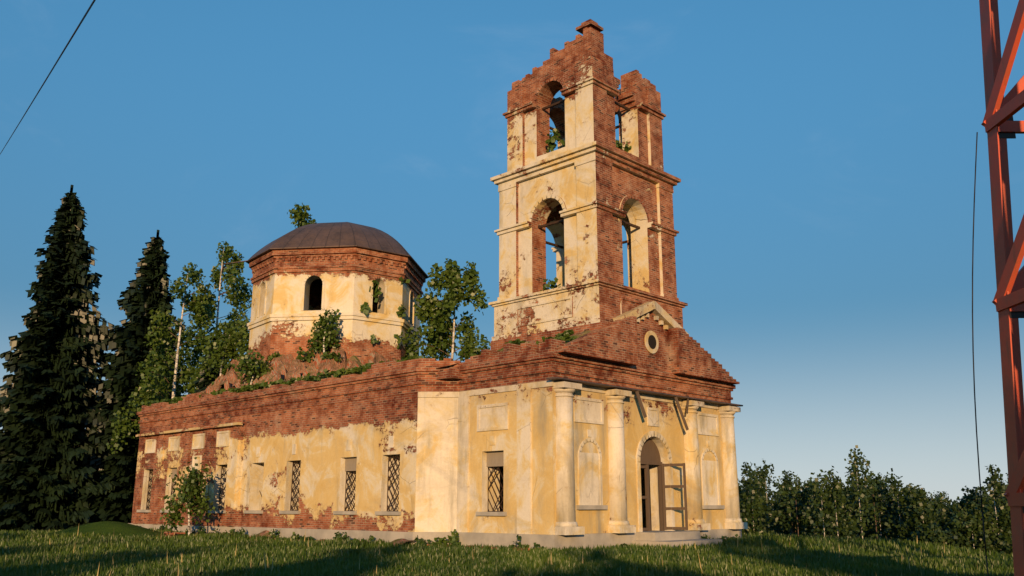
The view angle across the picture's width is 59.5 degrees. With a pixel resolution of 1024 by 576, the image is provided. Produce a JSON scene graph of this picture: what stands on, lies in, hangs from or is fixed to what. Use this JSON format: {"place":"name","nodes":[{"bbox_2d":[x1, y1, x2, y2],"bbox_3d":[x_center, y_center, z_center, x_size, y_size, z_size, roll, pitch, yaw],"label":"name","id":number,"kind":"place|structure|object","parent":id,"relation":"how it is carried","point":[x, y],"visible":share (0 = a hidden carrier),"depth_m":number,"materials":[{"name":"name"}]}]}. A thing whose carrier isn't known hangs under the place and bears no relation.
{"place":"outdoors","nodes":[
{"label":"outdoors","id":0,"kind":"place"},
{"bbox_2d":[186,318,246,392],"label":"birch tree","id":1,"kind":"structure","parent":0,"point":[240,342],"depth_m":52.02,"materials":[{"name":"green plant"}]},
{"bbox_2d":[0,0,1023,509],"label":"sky","id":2,"kind":"structure","parent":0,"point":[822,153],"materials":[{"name":"blue"}]},
{"bbox_2d":[738,445,1012,556],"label":"forest treeline","id":3,"kind":"object","parent":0,"point":[916,510],"depth_m":176.71,"materials":[{"name":"green plant"}]},
{"bbox_3d":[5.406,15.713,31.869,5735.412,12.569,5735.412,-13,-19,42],"label":"meadow terrain","id":4,"kind":"structure","parent":0,"visible":0},
{"bbox_2d":[0,185,120,530],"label":"spruce tree","id":5,"kind":"object","parent":4,"relation":"on","point":[55,358],"depth_m":59.26,"materials":[{"name":"green plant"}]},
{"bbox_2d":[31,230,184,530],"bbox_3d":[-25.961,6.943,62.355,10.979,22.664,12.061,-13,-19,42],"label":"spruce tree","id":6,"kind":"object","parent":4,"relation":"on","point":[145,293],"visible":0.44,"depth_m":60.45,"materials":[{"name":"green plant"}]},
{"bbox_2d":[50,521,165,538],"bbox_3d":[-19.546,11.490,42.599,13.000,0.778,6.900,-13,-19,42],"label":"grass mound","id":7,"kind":"object","parent":4,"relation":"on","point":[118,528],"depth_m":41.19,"materials":[{"name":"green plant"}]},
{"bbox_2d":[106,262,216,453],"bbox_3d":[-21.987,6.557,57.346,6.641,17.328,6.310,-13,-19,42],"label":"birch tree","id":8,"kind":"object","parent":4,"relation":"on","point":[200,303],"depth_m":57.65,"materials":[{"name":"green plant"}]},
{"bbox_2d":[159,457,215,534],"bbox_3d":[-14.764,9.565,40.806,2.095,3.680,2.275,-13,-19,42],"label":"sapling tree","id":9,"kind":"object","parent":4,"relation":"on","point":[191,498],"depth_m":40.57,"materials":[{"name":"green plant"}]},
{"bbox_2d":[158,241,251,398],"bbox_3d":[-20.604,6.150,61.944,7.324,20.289,7.526,-13,-19,42],"label":"birch tree","id":10,"kind":"object","parent":4,"relation":"on","point":[232,281],"depth_m":63.72,"materials":[{"name":"green plant"}]},
{"bbox_2d":[156,529,414,546],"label":"weeds","id":11,"kind":"object","parent":4,"relation":"on","point":[264,533],"visible":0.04,"depth_m":37.88,"materials":[{"name":"green plant"}]},
{"bbox_2d":[156,532,529,550],"bbox_3d":[-10.871,10.504,37.654,29.503,0.401,3.169,-12,-18,40],"label":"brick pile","id":12,"kind":"object","parent":4,"relation":"on","point":[172,533],"visible":0.16,"depth_m":39.45,"materials":[{"name":"red brick"}]},
{"bbox_2d":[128,19,747,549],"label":"church building","id":13,"kind":"structure","parent":4,"relation":"on","point":[614,427],"depth_m":36.30,"materials":[{"name":"paint"}]},
{"bbox_2d":[193,337,223,392],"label":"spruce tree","id":14,"kind":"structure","parent":13,"relation":"on","point":[203,384],"depth_m":49.64,"materials":[{"name":"green plant"}]},
{"bbox_2d":[287,202,316,227],"bbox_3d":[-12.502,-2.652,54.861,2.651,5.356,3.196,-13,-19,42],"label":"tree","id":15,"kind":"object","parent":13,"relation":"on","point":[299,216],"depth_m":54.66,"materials":[{"name":"green plant"}]},
{"bbox_2d":[201,347,457,393],"bbox_3d":[-6.841,4.675,46.720,24.750,2.937,13.100,-13,-19,42],"label":"rubble mound","id":16,"kind":"object","parent":13,"relation":"on","point":[287,367],"visible":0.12,"depth_m":44.72,"materials":[{"name":"brick rubble"}]},
{"bbox_2d":[196,323,243,379],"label":"roof sapling","id":17,"kind":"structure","parent":16,"relation":"on","point":[219,347],"depth_m":47.83,"materials":[{"name":"green plant"}]},
{"bbox_2d":[234,349,272,384],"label":"roof sapling","id":18,"kind":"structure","parent":16,"relation":"on","point":[246,364],"depth_m":44.30,"materials":[{"name":"green plant"}]},
{"bbox_2d":[305,308,341,359],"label":"roof sapling","id":19,"kind":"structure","parent":16,"relation":"on","point":[323,322],"depth_m":44.95,"materials":[{"name":"green plant"}]},
{"bbox_2d":[146,128,631,547],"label":"shrubs and weeds","id":20,"kind":"object","parent":13,"relation":"on","point":[564,335],"visible":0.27,"depth_m":39.46,"materials":[{"name":"green plant"}]},
{"bbox_2d":[404,258,490,361],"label":"birch tree","id":21,"kind":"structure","parent":13,"relation":"on","point":[439,325],"depth_m":48.18,"materials":[{"name":"green plant"}]},
{"bbox_2d":[497,330,590,350],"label":"grass","id":22,"kind":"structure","parent":13,"relation":"on","point":[578,335],"depth_m":33.63,"materials":[{"name":"green plant"}]},
{"bbox_2d":[137,524,775,548],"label":"nettle weeds","id":23,"kind":"object","parent":4,"relation":"on","point":[345,537],"visible":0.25,"depth_m":35.27,"materials":[{"name":"green plant"}]},
{"bbox_2d":[0,526,1013,575],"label":"grass","id":24,"kind":"structure","parent":4,"relation":"on","point":[34,553],"depth_m":23.50,"materials":[{"name":"green plant"}]},
{"bbox_2d":[740,467,1007,548],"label":"trees","id":25,"kind":"object","parent":4,"relation":"on","point":[790,493],"visible":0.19,"depth_m":182.50,"materials":[{"name":"green plant"}]},
{"bbox_2d":[979,0,1023,575],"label":"lattice tower","id":26,"kind":"structure","parent":4,"relation":"on","point":[1000,125],"depth_m":16.06,"materials":[{"name":"metal"}]},
{"bbox_2d":[0,0,988,575],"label":"cables","id":27,"kind":"object","parent":26,"relation":"hanging from","point":[972,266],"visible":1,"depth_m":15.80,"materials":[{"name":"black"}]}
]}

